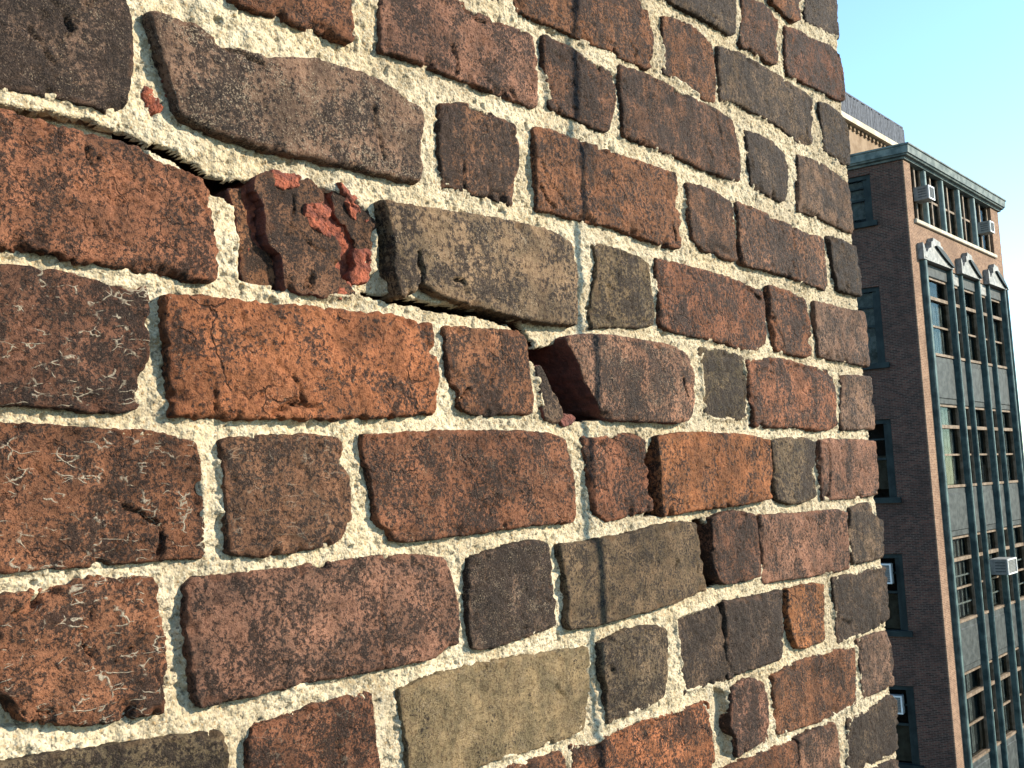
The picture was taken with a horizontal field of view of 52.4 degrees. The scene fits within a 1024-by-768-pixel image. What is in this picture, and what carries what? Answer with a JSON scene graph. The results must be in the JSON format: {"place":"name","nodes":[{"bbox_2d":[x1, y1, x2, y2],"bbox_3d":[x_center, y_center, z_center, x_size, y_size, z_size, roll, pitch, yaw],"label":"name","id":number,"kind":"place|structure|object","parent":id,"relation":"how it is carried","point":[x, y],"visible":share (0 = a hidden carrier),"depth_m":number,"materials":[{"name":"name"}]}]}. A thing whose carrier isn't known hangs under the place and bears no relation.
{"place":"outdoors","nodes":[
{"label":"outdoors","id":0,"kind":"place"},
{"bbox_2d":[0,0,898,767],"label":"brick wall","id":1,"kind":"structure","parent":0,"point":[434,384],"depth_m":0.60,"materials":[{"name":"brick"}]},
{"bbox_2d":[837,0,1023,447],"label":"sky","id":2,"kind":"structure","parent":0,"point":[950,73],"materials":[{"name":"blue"}]},
{"bbox_2d":[841,111,1023,767],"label":"brick building","id":3,"kind":"structure","parent":0,"point":[945,434],"depth_m":27.13,"materials":[{"name":"brown brick"}]},
{"bbox_2d":[848,174,877,228],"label":"window","id":4,"kind":"structure","parent":3,"relation":"in","point":[861,198],"depth_m":27.38,"materials":[{"name":"green paint"}]},
{"bbox_2d":[841,92,904,143],"bbox_3d":[10.656,-8.292,31.778,0.090,0.750,6.952,-8,-8,41],"label":"roof fence","id":5,"kind":"object","parent":3,"relation":"on","point":[861,111],"visible":0.51,"depth_m":32.38,"materials":[{"name":"grey metal"}]},
{"bbox_2d":[857,286,889,369],"bbox_3d":[9.117,-1.417,27.119,1.300,2.130,0.280,-7,-7,34],"label":"window","id":6,"kind":"structure","parent":3,"relation":"in","point":[870,304],"depth_m":27.01,"materials":[{"name":"green paint"}]},
{"bbox_2d":[868,419,901,503],"bbox_3d":[9.280,2.001,26.762,1.300,2.130,0.280,-7,-7,34],"label":"window","id":7,"kind":"structure","parent":3,"relation":"in","point":[886,468],"depth_m":26.57,"materials":[{"name":"green paint"}]},
{"bbox_2d":[880,563,894,583],"bbox_3d":[9.344,4.824,26.503,0.696,0.500,0.300,-7,-7,34],"label":"air conditioner","id":8,"kind":"object","parent":3,"relation":"attached to","point":[889,575],"visible":0.26,"depth_m":26.26,"materials":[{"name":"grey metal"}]},
{"bbox_2d":[889,693,905,713],"bbox_3d":[9.497,8.033,26.167,0.696,0.440,0.300,-7,-7,34],"label":"air conditioner","id":9,"kind":"object","parent":3,"relation":"attached to","point":[900,698],"visible":0.32,"depth_m":25.93,"materials":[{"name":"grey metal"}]},
{"bbox_2d":[883,554,912,636],"bbox_3d":[9.453,5.345,26.433,1.300,2.040,0.330,-7,-7,34],"label":"window","id":10,"kind":"structure","parent":3,"relation":"in","point":[898,619],"depth_m":26.23,"materials":[{"name":"green paint"}]},
{"bbox_2d":[889,685,924,767],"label":"window","id":11,"kind":"structure","parent":3,"relation":"in","point":[908,750],"depth_m":25.93,"materials":[{"name":"green paint"}]},
{"bbox_2d":[910,168,923,221],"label":"window","id":12,"kind":"structure","parent":3,"relation":"in","point":[918,180],"depth_m":27.49,"materials":[{"name":"beige wood"}]},
{"bbox_2d":[913,184,934,203],"bbox_3d":[10.846,-4.991,27.370,0.400,0.360,0.426,-8,-8,41],"label":"air conditioner","id":13,"kind":"object","parent":3,"relation":"attached to","point":[924,194],"visible":1,"depth_m":27.24,"materials":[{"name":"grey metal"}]},
{"bbox_2d":[926,176,941,229],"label":"window","id":14,"kind":"structure","parent":3,"relation":"in","point":[935,184],"depth_m":28.68,"materials":[{"name":"beige wood"}]},
{"bbox_2d":[929,278,954,358],"bbox_3d":[11.248,-1.751,27.691,0.230,2.090,1.910,-8,-8,41],"label":"window","id":15,"kind":"structure","parent":3,"relation":"in","point":[936,303],"depth_m":28.16,"materials":[{"name":"beige wood"}]},
{"bbox_2d":[943,186,957,236],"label":"window","id":16,"kind":"structure","parent":3,"relation":"in","point":[948,212],"depth_m":29.60,"materials":[{"name":"beige wood"}]},
{"bbox_2d":[940,404,965,487],"bbox_3d":[11.409,1.637,27.337,0.230,2.170,1.910,-8,-8,41],"label":"window","id":17,"kind":"structure","parent":3,"relation":"in","point":[947,426],"depth_m":27.79,"materials":[{"name":"beige wood"}]},
{"bbox_2d":[954,286,965,360],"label":"window","id":18,"kind":"structure","parent":3,"relation":"in","point":[955,288],"depth_m":29.02,"materials":[{"name":"beige wood"}]},
{"bbox_2d":[952,534,977,622],"bbox_3d":[11.572,5.049,26.980,0.230,2.160,1.910,-8,-8,41],"label":"window","id":19,"kind":"structure","parent":3,"relation":"in","point":[959,557],"depth_m":27.49,"materials":[{"name":"beige wood"}]},
{"bbox_2d":[960,194,973,243],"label":"window","id":20,"kind":"structure","parent":3,"relation":"in","point":[963,211],"depth_m":30.72,"materials":[{"name":"beige wood"}]},
{"bbox_2d":[965,407,977,485],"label":"window","id":21,"kind":"structure","parent":3,"relation":"in","point":[971,452],"depth_m":28.67,"materials":[{"name":"beige wood"}]},
{"bbox_2d":[964,290,981,363],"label":"window","id":22,"kind":"structure","parent":3,"relation":"in","point":[972,309],"depth_m":30.05,"materials":[{"name":"beige wood"}]},
{"bbox_2d":[964,665,990,762],"bbox_3d":[11.734,8.452,26.624,0.230,2.190,1.910,-8,-8,41],"label":"window","id":23,"kind":"structure","parent":3,"relation":"in","point":[971,691],"depth_m":27.15,"materials":[{"name":"beige wood"}]},
{"bbox_2d":[975,203,990,251],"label":"window","id":24,"kind":"structure","parent":3,"relation":"in","point":[978,216],"depth_m":31.53,"materials":[{"name":"beige wood"}]},
{"bbox_2d":[977,532,989,613],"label":"window","id":25,"kind":"structure","parent":3,"relation":"in","point":[979,538],"depth_m":28.31,"materials":[{"name":"beige wood"}]},
{"bbox_2d":[975,408,993,484],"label":"window","id":26,"kind":"structure","parent":3,"relation":"in","point":[986,453],"depth_m":29.71,"materials":[{"name":"beige wood"}]},
{"bbox_2d":[977,220,994,235],"bbox_3d":[14.222,-4.679,31.221,0.380,0.340,0.406,-8,-8,41],"label":"air conditioner","id":27,"kind":"object","parent":3,"relation":"attached to","point":[985,228],"visible":0.99,"depth_m":31.09,"materials":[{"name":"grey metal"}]},
{"bbox_2d":[981,296,992,366],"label":"window","id":28,"kind":"structure","parent":3,"relation":"in","point":[990,364],"depth_m":30.84,"materials":[{"name":"beige wood"}]},
{"bbox_2d":[989,659,1001,745],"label":"window","id":29,"kind":"structure","parent":3,"relation":"in","point":[998,741],"depth_m":27.95,"materials":[{"name":"beige wood"}]},
{"bbox_2d":[987,529,1004,610],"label":"window","id":30,"kind":"structure","parent":3,"relation":"in","point":[995,550],"depth_m":29.32,"materials":[{"name":"beige wood"}]},
{"bbox_2d":[992,409,1003,483],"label":"window","id":31,"kind":"structure","parent":3,"relation":"in","point":[1001,481],"depth_m":30.48,"materials":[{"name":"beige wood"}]},
{"bbox_2d":[991,299,1007,368],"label":"window","id":32,"kind":"structure","parent":3,"relation":"in","point":[998,317],"depth_m":31.90,"materials":[{"name":"beige wood"}]},
{"bbox_2d":[990,557,1017,574],"bbox_3d":[13.648,5.047,28.864,0.470,0.420,0.826,-8,-8,41],"label":"air conditioner","id":33,"kind":"object","parent":3,"relation":"attached to","point":[1003,565],"visible":0.99,"depth_m":28.61,"materials":[{"name":"white metal"}]},
{"bbox_2d":[998,652,1016,739],"bbox_3d":[13.474,8.576,28.606,0.230,2.190,1.310,-8,-8,41],"label":"window","id":34,"kind":"structure","parent":3,"relation":"in","point":[1006,675],"depth_m":28.97,"materials":[{"name":"beige wood"}]},
{"bbox_2d":[1004,527,1015,603],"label":"window","id":35,"kind":"structure","parent":3,"relation":"in","point":[1007,546],"depth_m":30.11,"materials":[{"name":"beige wood"}]},
{"bbox_2d":[1002,410,1018,482],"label":"window","id":36,"kind":"structure","parent":3,"relation":"in","point":[1009,428],"depth_m":31.54,"materials":[{"name":"beige wood"}]},
{"bbox_2d":[1013,525,1023,600],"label":"window","id":37,"kind":"structure","parent":3,"relation":"in","point":[1019,527],"depth_m":31.23,"materials":[{"name":"beige wood"}]},
{"bbox_2d":[1015,647,1023,727],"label":"window","id":38,"kind":"structure","parent":3,"relation":"in","point":[1017,651],"depth_m":29.78,"materials":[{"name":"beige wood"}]}
]}

